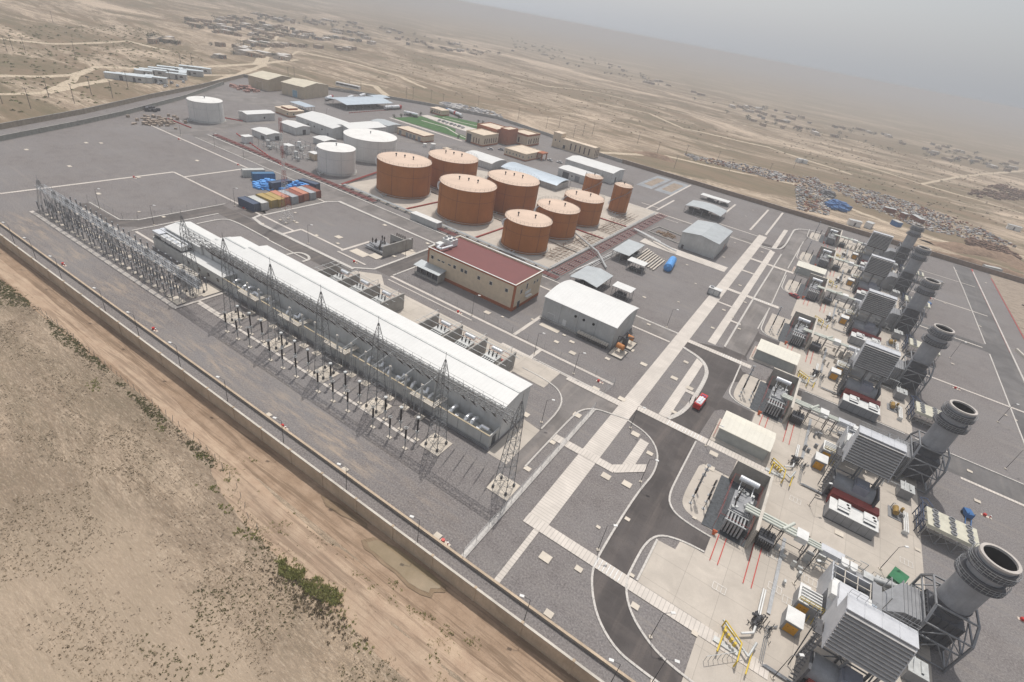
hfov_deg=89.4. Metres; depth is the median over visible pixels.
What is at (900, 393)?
oil tank
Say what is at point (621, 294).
equipment canopy
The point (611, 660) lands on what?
street lamp
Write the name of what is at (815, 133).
village house
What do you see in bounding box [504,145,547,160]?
canteen building
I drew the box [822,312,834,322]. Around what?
valve skid
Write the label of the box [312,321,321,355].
cable termination
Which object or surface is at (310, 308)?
gantry beam
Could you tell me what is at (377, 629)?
dirt track
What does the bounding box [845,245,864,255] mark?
pipework
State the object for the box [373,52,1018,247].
desert scrub
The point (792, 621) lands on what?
valve cabinet
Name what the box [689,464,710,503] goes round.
busbar support row
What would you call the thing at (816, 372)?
valve skid
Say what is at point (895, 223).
site cabin
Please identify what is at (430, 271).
lean to store
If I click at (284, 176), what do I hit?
radio mast
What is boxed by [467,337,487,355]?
fire wall
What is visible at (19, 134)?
perimeter wall
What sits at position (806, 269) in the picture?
electrical shed
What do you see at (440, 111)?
gate house
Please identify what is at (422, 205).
bund wall
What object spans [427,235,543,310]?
control building
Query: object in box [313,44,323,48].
village house
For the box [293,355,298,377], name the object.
insulator post
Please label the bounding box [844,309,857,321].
lubrication unit
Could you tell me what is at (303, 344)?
cable termination
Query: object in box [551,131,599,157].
dormitory block
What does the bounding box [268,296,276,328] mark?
cable termination
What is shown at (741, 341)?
asphalt road
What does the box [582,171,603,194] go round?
storage tank
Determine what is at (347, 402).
insulator post
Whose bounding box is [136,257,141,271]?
switchyard post
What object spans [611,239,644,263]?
equipment canopy
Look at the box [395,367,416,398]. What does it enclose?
busbar brace
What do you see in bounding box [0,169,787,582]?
walkway
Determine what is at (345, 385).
insulator post
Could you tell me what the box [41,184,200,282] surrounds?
switchyard beam
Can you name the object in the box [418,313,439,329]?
fire wall
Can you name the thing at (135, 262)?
switchyard post
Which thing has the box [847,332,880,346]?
control container
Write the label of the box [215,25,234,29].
village house
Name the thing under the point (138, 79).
white cabin
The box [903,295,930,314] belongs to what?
fin fan cooler
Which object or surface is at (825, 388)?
fuel pipe run
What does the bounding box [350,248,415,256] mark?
paving slabs
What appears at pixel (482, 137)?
office building
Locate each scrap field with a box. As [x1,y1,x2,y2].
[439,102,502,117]
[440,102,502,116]
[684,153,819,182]
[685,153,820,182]
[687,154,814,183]
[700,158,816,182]
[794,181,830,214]
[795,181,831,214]
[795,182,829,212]
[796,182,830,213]
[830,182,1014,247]
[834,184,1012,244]
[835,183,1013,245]
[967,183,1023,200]
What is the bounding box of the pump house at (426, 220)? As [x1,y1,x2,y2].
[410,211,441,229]
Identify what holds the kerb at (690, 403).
on the gravel yard at (452, 499)
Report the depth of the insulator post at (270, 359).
100.75 m
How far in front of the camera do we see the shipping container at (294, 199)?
171.96 m
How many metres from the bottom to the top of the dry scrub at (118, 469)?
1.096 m
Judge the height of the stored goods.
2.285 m
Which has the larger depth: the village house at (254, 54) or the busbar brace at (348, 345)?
the village house at (254, 54)
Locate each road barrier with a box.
[236,133,282,165]
[349,109,392,112]
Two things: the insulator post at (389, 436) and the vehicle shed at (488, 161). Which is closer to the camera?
the insulator post at (389, 436)
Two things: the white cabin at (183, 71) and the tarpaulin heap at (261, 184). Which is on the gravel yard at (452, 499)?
the tarpaulin heap at (261, 184)
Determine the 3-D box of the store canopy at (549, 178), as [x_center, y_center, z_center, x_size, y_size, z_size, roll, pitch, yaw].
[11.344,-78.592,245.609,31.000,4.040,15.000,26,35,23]
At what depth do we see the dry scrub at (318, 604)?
64.52 m
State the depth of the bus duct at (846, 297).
172.22 m
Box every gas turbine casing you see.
[816,556,925,628]
[836,423,912,477]
[849,347,906,386]
[855,300,901,329]
[860,271,898,289]
[864,247,896,259]
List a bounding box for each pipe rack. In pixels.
[212,134,297,169]
[294,168,377,203]
[341,171,376,184]
[342,184,550,270]
[410,218,458,236]
[543,271,559,280]
[550,212,654,267]
[551,213,667,274]
[570,250,617,274]
[898,292,908,305]
[901,334,913,352]
[905,395,920,419]
[912,497,933,532]
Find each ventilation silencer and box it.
[792,643,864,681]
[821,468,879,507]
[836,375,880,400]
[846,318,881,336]
[852,279,881,292]
[856,253,870,264]
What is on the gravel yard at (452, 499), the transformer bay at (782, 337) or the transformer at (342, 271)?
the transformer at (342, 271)
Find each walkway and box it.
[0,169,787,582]
[29,125,1023,679]
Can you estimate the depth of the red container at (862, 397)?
122.09 m
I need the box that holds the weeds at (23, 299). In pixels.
[0,280,465,681]
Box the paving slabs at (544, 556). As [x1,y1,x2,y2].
[24,142,1017,647]
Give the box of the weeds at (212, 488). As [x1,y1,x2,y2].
[85,377,486,681]
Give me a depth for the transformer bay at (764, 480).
89.69 m
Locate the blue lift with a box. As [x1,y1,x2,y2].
[960,507,975,525]
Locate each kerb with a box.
[88,135,1023,681]
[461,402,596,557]
[648,226,681,243]
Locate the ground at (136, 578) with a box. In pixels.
[0,0,1023,681]
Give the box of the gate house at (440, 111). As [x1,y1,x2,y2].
[430,107,449,115]
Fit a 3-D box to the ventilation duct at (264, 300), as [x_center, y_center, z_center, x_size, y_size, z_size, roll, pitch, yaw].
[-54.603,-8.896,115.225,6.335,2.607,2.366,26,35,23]
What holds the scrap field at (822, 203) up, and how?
on the ground at (136, 578)
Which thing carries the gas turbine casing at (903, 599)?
on the concrete apron at (683, 576)
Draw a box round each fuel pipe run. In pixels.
[759,621,792,681]
[798,461,826,496]
[819,375,840,395]
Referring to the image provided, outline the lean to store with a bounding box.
[413,259,445,283]
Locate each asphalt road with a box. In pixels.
[77,203,427,276]
[593,231,824,681]
[726,231,821,354]
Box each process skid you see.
[258,137,279,150]
[276,142,297,155]
[286,148,310,160]
[290,139,310,149]
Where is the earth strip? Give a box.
[0,243,579,681]
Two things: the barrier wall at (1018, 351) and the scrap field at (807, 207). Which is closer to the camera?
the barrier wall at (1018, 351)
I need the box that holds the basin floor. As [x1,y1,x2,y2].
[637,176,688,194]
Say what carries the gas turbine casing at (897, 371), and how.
on the concrete apron at (683, 576)
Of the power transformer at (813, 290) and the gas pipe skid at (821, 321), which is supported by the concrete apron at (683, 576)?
the gas pipe skid at (821, 321)
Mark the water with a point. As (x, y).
(412, 571)
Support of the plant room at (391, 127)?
on the gravel yard at (452, 499)
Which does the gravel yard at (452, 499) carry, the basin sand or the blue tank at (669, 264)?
the blue tank at (669, 264)
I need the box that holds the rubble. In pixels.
[656,230,676,238]
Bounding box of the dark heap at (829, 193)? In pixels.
[819,189,835,198]
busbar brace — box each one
[342,335,361,366]
[357,343,377,375]
[371,352,392,383]
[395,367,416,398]
[413,377,435,409]
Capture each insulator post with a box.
[222,311,229,332]
[233,318,240,340]
[236,305,242,327]
[246,326,252,348]
[247,312,253,334]
[259,319,265,342]
[266,339,272,361]
[279,332,285,355]
[279,347,285,369]
[293,340,298,362]
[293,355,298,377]
[306,348,311,372]
[315,370,320,392]
[328,362,332,386]
[330,380,335,402]
[343,371,346,394]
[345,389,350,412]
[357,380,361,404]
[370,405,375,428]
[382,396,387,420]
[386,415,391,438]
[397,406,402,430]
[402,426,407,450]
[414,416,419,441]
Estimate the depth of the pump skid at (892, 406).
123.97 m
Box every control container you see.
[822,496,878,540]
[838,393,879,422]
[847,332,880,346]
[853,290,866,299]
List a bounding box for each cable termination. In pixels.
[246,282,255,314]
[257,289,266,321]
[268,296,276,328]
[287,307,296,340]
[299,314,308,348]
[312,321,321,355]
[333,334,341,369]
[346,342,356,377]
[361,351,370,386]
[383,365,393,401]
[399,374,409,410]
[414,384,424,420]
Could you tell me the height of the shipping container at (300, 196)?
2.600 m
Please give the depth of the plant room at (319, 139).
236.80 m
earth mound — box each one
[634,151,674,161]
[695,180,1023,277]
[921,239,1023,266]
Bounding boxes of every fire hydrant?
[440,538,450,545]
[981,513,991,519]
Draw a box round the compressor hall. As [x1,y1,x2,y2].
[540,280,638,349]
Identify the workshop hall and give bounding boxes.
[295,111,348,138]
[338,121,385,138]
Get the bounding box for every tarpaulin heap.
[252,178,283,190]
[282,180,308,189]
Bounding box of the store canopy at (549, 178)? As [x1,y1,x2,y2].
[501,162,570,190]
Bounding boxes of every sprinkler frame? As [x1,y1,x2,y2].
[315,260,407,304]
[416,309,522,365]
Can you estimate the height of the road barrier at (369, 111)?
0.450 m
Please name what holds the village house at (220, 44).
on the ground at (136, 578)
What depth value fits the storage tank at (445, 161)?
206.70 m
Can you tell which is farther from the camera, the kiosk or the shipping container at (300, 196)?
the shipping container at (300, 196)
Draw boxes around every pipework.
[766,537,894,614]
[801,419,900,485]
[820,347,900,391]
[832,299,889,331]
[839,268,894,291]
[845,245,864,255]
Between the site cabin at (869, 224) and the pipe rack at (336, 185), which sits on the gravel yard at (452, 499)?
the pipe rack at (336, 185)
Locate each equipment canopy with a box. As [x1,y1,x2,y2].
[570,265,612,291]
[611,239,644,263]
[611,281,635,301]
[626,257,647,273]
[684,200,726,222]
[700,193,730,206]
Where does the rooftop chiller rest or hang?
on the control building at (501, 279)
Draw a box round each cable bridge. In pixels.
[238,289,268,312]
[278,313,312,338]
[324,339,358,366]
[409,391,446,417]
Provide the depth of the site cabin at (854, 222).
271.51 m
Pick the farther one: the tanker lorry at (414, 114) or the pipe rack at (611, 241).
the tanker lorry at (414, 114)
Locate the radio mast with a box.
[278,118,295,223]
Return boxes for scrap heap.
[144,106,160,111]
[964,236,1021,259]
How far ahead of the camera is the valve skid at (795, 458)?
101.06 m
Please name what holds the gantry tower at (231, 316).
on the gravel yard at (452, 499)
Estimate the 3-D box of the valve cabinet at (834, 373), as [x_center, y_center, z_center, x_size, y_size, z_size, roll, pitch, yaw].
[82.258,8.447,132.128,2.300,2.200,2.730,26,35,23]
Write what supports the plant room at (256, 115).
on the gravel yard at (452, 499)
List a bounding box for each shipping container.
[238,196,260,211]
[241,168,264,176]
[247,195,268,210]
[251,171,275,180]
[256,193,277,207]
[264,192,285,206]
[268,178,291,189]
[269,190,290,203]
[277,189,298,204]
[287,188,304,202]
[290,186,308,200]
[297,186,315,200]
[298,178,319,189]
[301,184,320,197]
[982,264,1002,271]
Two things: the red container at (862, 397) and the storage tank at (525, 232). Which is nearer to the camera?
the red container at (862, 397)
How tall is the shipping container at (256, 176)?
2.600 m
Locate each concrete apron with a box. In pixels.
[341,170,931,681]
[695,228,824,475]
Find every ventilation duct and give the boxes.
[233,278,260,295]
[256,291,275,303]
[285,309,305,322]
[367,356,388,371]
[386,367,409,384]
[409,381,433,399]
[449,404,489,431]
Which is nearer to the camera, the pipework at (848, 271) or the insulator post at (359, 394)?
the insulator post at (359, 394)
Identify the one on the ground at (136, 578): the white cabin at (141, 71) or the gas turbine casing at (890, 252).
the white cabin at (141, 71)
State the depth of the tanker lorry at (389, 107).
328.22 m
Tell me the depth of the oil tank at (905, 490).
97.57 m
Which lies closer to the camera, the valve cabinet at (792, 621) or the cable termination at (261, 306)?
the valve cabinet at (792, 621)
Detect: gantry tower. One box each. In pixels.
[179,211,208,297]
[220,235,248,323]
[263,257,292,351]
[308,285,339,382]
[360,319,391,416]
[419,352,452,456]
[486,394,523,500]
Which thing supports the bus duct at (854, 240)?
on the concrete apron at (683, 576)
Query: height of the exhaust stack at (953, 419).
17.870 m
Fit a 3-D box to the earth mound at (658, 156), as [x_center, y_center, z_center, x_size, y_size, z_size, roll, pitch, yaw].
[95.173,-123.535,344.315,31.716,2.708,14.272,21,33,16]
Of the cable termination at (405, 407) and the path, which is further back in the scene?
the path
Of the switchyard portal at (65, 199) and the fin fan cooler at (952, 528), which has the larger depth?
the switchyard portal at (65, 199)
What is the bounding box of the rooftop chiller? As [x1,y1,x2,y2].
[435,235,457,249]
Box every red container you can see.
[826,487,879,518]
[840,388,880,406]
[849,328,880,340]
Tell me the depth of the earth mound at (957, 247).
258.46 m
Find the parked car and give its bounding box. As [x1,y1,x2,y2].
[789,292,799,298]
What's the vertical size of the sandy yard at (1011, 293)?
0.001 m
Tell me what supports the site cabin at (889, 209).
on the ground at (136, 578)
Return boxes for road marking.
[594,298,911,603]
[709,245,1023,587]
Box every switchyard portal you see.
[36,177,52,208]
[51,187,65,218]
[64,194,82,227]
[104,220,119,253]
[143,243,160,278]
[179,269,197,303]
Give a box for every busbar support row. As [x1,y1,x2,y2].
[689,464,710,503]
[702,480,717,509]
[739,365,755,396]
[748,379,759,400]
[768,306,782,331]
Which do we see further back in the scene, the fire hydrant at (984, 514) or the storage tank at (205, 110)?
the storage tank at (205, 110)
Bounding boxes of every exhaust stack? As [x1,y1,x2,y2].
[889,245,930,295]
[890,277,940,337]
[891,323,954,398]
[892,224,924,267]
[893,399,977,494]
[909,542,1022,672]
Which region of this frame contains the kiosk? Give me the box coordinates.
[707,285,721,296]
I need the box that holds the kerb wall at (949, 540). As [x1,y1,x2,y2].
[915,419,968,549]
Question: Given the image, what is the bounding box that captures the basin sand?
[644,178,682,191]
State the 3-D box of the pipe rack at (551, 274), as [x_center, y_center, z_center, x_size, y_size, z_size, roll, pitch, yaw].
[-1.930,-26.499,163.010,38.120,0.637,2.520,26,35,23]
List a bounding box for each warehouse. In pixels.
[248,71,291,91]
[281,78,327,98]
[678,220,732,258]
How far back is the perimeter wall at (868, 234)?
267.27 m
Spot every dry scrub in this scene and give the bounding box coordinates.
[0,280,375,681]
[246,550,387,648]
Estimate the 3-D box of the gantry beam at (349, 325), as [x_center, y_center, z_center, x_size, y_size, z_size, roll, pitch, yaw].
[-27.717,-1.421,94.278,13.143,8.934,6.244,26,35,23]
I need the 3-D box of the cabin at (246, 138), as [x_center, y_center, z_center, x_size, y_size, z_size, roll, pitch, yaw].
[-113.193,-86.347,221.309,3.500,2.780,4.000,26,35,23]
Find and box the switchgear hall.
[153,222,532,450]
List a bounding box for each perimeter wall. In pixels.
[0,74,243,129]
[0,81,223,140]
[0,233,603,681]
[244,74,622,162]
[622,159,1023,283]
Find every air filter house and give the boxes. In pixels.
[786,577,921,681]
[815,423,906,496]
[833,336,901,394]
[843,287,897,333]
[849,251,894,291]
[854,228,893,263]
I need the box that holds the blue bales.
[824,199,852,212]
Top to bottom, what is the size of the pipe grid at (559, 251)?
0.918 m
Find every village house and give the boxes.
[147,38,159,43]
[161,38,174,42]
[184,17,198,21]
[191,23,204,28]
[210,53,224,58]
[214,41,225,46]
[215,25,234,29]
[219,54,226,58]
[233,46,250,50]
[234,49,255,55]
[245,51,265,57]
[255,50,271,56]
[256,43,269,47]
[260,24,272,27]
[265,32,275,36]
[272,55,289,60]
[273,42,284,47]
[276,53,290,58]
[288,42,297,46]
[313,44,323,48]
[810,130,820,135]
[926,150,939,154]
[941,157,953,161]
[986,165,998,168]
[1003,165,1018,169]
[1008,160,1019,163]
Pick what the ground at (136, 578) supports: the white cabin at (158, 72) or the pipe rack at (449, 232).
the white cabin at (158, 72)
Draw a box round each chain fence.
[86,195,237,218]
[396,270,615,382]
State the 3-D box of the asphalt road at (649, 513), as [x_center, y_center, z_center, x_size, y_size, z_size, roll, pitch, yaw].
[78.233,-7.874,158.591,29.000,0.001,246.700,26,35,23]
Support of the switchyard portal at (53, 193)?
on the gravel yard at (452, 499)
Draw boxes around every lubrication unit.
[791,582,824,623]
[819,440,840,464]
[834,360,849,376]
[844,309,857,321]
[850,274,860,283]
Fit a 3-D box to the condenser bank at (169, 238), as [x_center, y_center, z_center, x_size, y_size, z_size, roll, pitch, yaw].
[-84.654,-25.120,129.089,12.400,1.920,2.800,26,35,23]
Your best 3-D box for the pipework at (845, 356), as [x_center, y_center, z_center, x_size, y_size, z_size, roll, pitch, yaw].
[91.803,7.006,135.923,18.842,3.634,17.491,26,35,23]
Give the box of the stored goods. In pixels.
[229,83,259,92]
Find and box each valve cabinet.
[779,604,805,637]
[810,451,828,471]
[827,367,841,380]
[838,314,848,324]
[845,277,854,285]
[850,252,857,259]
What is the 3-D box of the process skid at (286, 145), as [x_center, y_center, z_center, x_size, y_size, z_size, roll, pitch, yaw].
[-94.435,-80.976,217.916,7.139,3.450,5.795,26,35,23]
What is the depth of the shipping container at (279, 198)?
168.16 m
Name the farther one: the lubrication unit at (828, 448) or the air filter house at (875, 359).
the air filter house at (875, 359)
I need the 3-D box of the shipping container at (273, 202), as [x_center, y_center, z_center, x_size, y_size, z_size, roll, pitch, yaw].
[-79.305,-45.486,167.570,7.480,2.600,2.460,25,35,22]
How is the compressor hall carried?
on the gravel yard at (452, 499)
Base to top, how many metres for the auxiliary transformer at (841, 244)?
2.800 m
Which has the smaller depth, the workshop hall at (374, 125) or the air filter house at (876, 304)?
the air filter house at (876, 304)
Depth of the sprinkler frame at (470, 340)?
114.06 m
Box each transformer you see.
[329,269,351,280]
[350,279,373,291]
[371,290,394,303]
[430,319,452,335]
[455,332,479,348]
[482,345,509,364]
[713,473,762,544]
[754,526,775,551]
[757,376,793,419]
[786,317,811,345]
[789,410,804,425]
[801,277,823,299]
[809,340,821,352]
[815,249,831,266]
[822,296,831,304]
[824,229,838,244]
[832,263,839,271]
[838,240,845,247]
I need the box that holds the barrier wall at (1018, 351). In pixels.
[1014,348,1023,358]
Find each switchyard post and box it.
[76,220,82,234]
[87,227,93,241]
[93,231,99,245]
[111,242,117,257]
[117,246,122,259]
[122,249,129,265]
[131,253,137,268]
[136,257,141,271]
[148,265,154,281]
[155,270,161,286]
[162,273,168,288]
[168,278,174,294]
[175,283,181,297]
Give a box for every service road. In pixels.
[162,88,752,473]
[800,264,1023,503]
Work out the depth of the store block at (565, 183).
238.14 m
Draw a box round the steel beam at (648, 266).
[647,257,661,267]
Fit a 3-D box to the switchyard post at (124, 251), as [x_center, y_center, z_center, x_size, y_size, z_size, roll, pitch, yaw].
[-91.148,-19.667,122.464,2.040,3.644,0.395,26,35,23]
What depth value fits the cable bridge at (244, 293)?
114.88 m
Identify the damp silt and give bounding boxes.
[321,495,367,527]
[361,537,445,597]
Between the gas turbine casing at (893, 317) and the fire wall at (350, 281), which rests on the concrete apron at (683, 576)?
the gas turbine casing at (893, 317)
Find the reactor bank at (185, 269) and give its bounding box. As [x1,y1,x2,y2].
[174,264,201,284]
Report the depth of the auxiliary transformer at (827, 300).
173.30 m
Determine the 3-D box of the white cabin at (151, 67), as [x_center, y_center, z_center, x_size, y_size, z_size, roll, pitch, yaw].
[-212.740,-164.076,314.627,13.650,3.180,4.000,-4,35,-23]
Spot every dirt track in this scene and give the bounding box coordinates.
[0,29,1023,256]
[0,259,507,681]
[211,460,467,681]
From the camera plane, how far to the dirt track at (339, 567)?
74.05 m
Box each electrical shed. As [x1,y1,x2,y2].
[713,410,775,461]
[751,339,800,373]
[794,261,826,276]
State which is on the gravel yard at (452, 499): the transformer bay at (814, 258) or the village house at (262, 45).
the transformer bay at (814, 258)
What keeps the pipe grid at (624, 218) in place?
on the concrete apron at (683, 576)
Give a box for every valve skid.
[740,588,771,634]
[784,444,805,466]
[809,363,823,376]
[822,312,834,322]
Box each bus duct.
[745,503,844,565]
[782,393,855,435]
[803,328,859,359]
[817,285,861,308]
[827,255,863,273]
[835,234,865,248]
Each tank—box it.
[184,96,225,123]
[315,142,356,176]
[343,128,396,163]
[375,149,431,199]
[423,143,435,149]
[427,147,478,191]
[435,171,496,225]
[485,167,539,215]
[499,207,552,255]
[534,196,580,240]
[561,187,604,227]
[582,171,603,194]
[607,180,633,215]
[607,332,634,359]
[619,334,636,349]
[663,256,676,271]
[886,566,908,583]
[890,289,899,296]
[891,328,902,339]
[893,386,907,400]
[895,480,914,500]
[901,656,929,681]
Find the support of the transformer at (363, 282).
on the gravel yard at (452, 499)
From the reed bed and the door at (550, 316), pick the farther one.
the door at (550, 316)
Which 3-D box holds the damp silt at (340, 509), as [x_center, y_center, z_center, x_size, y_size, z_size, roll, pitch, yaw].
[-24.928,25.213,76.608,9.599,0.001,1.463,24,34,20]
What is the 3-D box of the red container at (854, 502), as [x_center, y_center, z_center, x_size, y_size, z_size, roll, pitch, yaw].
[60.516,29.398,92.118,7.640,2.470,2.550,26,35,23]
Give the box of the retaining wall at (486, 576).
[0,222,635,681]
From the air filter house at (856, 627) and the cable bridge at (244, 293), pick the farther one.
the cable bridge at (244, 293)
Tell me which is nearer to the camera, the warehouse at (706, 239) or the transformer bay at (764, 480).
the transformer bay at (764, 480)
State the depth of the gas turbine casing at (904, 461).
103.50 m
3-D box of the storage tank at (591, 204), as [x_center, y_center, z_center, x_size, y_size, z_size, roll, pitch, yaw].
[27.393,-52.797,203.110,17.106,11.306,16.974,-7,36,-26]
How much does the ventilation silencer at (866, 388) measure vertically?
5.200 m
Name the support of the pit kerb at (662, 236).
on the gravel yard at (452, 499)
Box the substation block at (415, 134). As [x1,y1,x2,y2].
[397,126,433,142]
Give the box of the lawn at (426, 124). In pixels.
[395,115,477,139]
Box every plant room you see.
[238,110,274,121]
[252,127,281,140]
[280,120,309,134]
[313,135,336,143]
[370,119,400,132]
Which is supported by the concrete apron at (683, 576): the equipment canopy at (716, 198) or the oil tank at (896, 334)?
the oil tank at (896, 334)
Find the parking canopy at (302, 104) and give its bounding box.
[290,101,314,110]
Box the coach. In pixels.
[336,81,360,89]
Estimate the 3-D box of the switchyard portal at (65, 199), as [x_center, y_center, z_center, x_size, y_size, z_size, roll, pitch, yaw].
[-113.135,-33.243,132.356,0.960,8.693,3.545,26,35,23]
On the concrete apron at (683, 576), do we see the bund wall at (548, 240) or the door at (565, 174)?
the bund wall at (548, 240)
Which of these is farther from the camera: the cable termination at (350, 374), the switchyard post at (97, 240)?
the switchyard post at (97, 240)
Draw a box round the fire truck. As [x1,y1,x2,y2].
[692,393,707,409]
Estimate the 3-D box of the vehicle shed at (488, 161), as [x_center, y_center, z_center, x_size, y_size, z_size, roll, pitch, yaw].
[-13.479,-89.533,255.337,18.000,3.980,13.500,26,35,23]
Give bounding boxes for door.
[256,81,262,89]
[292,90,296,96]
[466,133,471,142]
[491,434,495,444]
[547,313,554,320]
[562,171,568,178]
[708,289,718,295]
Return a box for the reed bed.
[274,549,348,615]
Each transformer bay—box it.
[363,233,412,257]
[701,460,773,548]
[749,367,800,423]
[778,311,817,350]
[797,273,828,303]
[809,246,836,269]
[819,226,842,246]
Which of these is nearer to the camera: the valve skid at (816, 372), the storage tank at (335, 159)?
the valve skid at (816, 372)
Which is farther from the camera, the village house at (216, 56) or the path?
the village house at (216, 56)
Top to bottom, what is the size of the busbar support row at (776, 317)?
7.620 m
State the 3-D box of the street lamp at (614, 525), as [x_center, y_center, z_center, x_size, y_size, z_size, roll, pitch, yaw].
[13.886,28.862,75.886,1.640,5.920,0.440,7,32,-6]
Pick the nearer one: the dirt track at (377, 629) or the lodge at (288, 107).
the dirt track at (377, 629)
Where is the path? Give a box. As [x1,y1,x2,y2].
[391,115,475,140]
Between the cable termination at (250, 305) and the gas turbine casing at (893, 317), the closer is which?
the cable termination at (250, 305)
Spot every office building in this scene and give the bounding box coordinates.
[465,128,498,146]
[477,122,504,142]
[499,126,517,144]
[516,128,540,145]
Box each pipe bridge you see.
[575,232,606,267]
[634,228,676,250]
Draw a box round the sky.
[443,0,1023,113]
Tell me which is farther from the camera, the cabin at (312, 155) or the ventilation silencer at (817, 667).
the cabin at (312, 155)
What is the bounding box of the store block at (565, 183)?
[540,180,568,189]
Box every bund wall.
[406,201,437,208]
[430,190,576,252]
[476,227,502,237]
[576,228,603,238]
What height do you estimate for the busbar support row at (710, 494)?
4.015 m
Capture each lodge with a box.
[274,106,303,117]
[280,105,297,109]
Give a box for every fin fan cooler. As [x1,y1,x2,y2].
[901,266,923,282]
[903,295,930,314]
[904,338,939,362]
[909,401,939,426]
[917,506,979,552]
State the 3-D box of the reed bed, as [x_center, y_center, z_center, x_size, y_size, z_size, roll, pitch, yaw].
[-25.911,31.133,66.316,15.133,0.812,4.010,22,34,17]
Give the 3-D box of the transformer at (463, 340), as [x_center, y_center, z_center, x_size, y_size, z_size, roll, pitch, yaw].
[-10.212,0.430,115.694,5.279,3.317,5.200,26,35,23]
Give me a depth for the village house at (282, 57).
433.11 m
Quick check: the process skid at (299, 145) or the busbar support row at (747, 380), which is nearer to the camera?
the busbar support row at (747, 380)
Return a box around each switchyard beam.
[35,185,200,289]
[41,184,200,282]
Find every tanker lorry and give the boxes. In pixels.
[384,105,394,109]
[391,105,401,109]
[403,111,418,117]
[453,111,462,117]
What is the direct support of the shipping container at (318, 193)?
on the gravel yard at (452, 499)
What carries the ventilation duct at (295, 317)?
attached to the switchgear hall
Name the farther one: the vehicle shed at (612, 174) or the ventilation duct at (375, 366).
the vehicle shed at (612, 174)
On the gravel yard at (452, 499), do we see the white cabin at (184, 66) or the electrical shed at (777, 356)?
the electrical shed at (777, 356)
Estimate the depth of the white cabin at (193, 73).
321.91 m
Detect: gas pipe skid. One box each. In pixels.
[703,619,757,674]
[765,458,796,486]
[797,370,816,387]
[814,315,829,328]
[827,278,838,287]
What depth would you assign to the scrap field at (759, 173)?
361.55 m
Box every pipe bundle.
[897,406,902,420]
[901,511,908,535]
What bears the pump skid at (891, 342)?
on the concrete apron at (683, 576)
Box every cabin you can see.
[103,71,138,80]
[122,74,146,82]
[136,69,152,74]
[139,67,166,76]
[144,74,152,83]
[145,75,167,84]
[148,66,174,71]
[157,65,181,69]
[165,72,187,79]
[178,68,199,76]
[178,69,186,73]
[179,64,199,68]
[185,69,203,76]
[188,65,211,73]
[240,134,253,143]
[309,151,316,160]
[795,158,802,162]
[847,218,862,227]
[863,221,874,228]
[883,206,895,213]
[890,219,902,226]
[899,212,908,218]
[910,214,925,223]
[1005,223,1022,231]
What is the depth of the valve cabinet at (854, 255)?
221.52 m
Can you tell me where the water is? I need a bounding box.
[367,540,441,592]
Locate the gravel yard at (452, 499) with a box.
[0,77,1023,681]
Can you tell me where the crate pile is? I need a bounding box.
[126,114,186,129]
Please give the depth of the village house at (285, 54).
444.27 m
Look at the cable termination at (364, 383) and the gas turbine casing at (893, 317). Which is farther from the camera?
the gas turbine casing at (893, 317)
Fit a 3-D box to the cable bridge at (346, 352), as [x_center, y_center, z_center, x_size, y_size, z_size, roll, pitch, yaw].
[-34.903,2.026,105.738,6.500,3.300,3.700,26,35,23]
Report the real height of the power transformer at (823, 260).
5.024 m
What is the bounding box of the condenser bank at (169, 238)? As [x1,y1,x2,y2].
[152,227,191,252]
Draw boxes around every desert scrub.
[1,25,202,112]
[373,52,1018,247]
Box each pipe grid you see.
[540,242,579,261]
[568,232,603,247]
[594,221,624,234]
[611,213,636,224]
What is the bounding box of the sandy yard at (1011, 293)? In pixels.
[990,274,1023,334]
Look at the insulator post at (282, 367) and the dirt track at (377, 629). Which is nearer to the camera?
the dirt track at (377, 629)
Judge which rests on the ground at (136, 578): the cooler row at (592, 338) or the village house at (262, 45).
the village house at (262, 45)
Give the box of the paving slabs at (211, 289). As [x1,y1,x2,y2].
[45,208,221,304]
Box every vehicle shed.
[465,150,506,169]
[557,165,600,183]
[565,155,624,183]
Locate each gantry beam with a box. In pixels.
[182,227,247,275]
[223,252,291,300]
[271,277,338,327]
[321,303,389,356]
[378,334,450,391]
[444,371,517,429]
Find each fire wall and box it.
[317,263,340,276]
[337,273,359,287]
[358,283,379,298]
[380,293,404,311]
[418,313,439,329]
[442,325,462,342]
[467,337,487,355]
[497,351,516,369]
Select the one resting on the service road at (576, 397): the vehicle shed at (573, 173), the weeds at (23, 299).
the vehicle shed at (573, 173)
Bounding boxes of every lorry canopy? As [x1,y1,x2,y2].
[325,96,392,109]
[369,95,389,100]
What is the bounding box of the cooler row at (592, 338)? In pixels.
[576,330,608,348]
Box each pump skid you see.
[886,338,896,347]
[887,400,899,413]
[888,503,904,522]
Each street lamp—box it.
[409,515,419,542]
[519,594,530,620]
[596,524,617,550]
[609,658,620,681]
[639,459,658,482]
[648,611,675,638]
[650,659,679,681]
[770,653,804,679]
[792,559,821,584]
[878,545,908,569]
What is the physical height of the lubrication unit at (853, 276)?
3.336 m
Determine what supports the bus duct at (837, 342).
on the concrete apron at (683, 576)

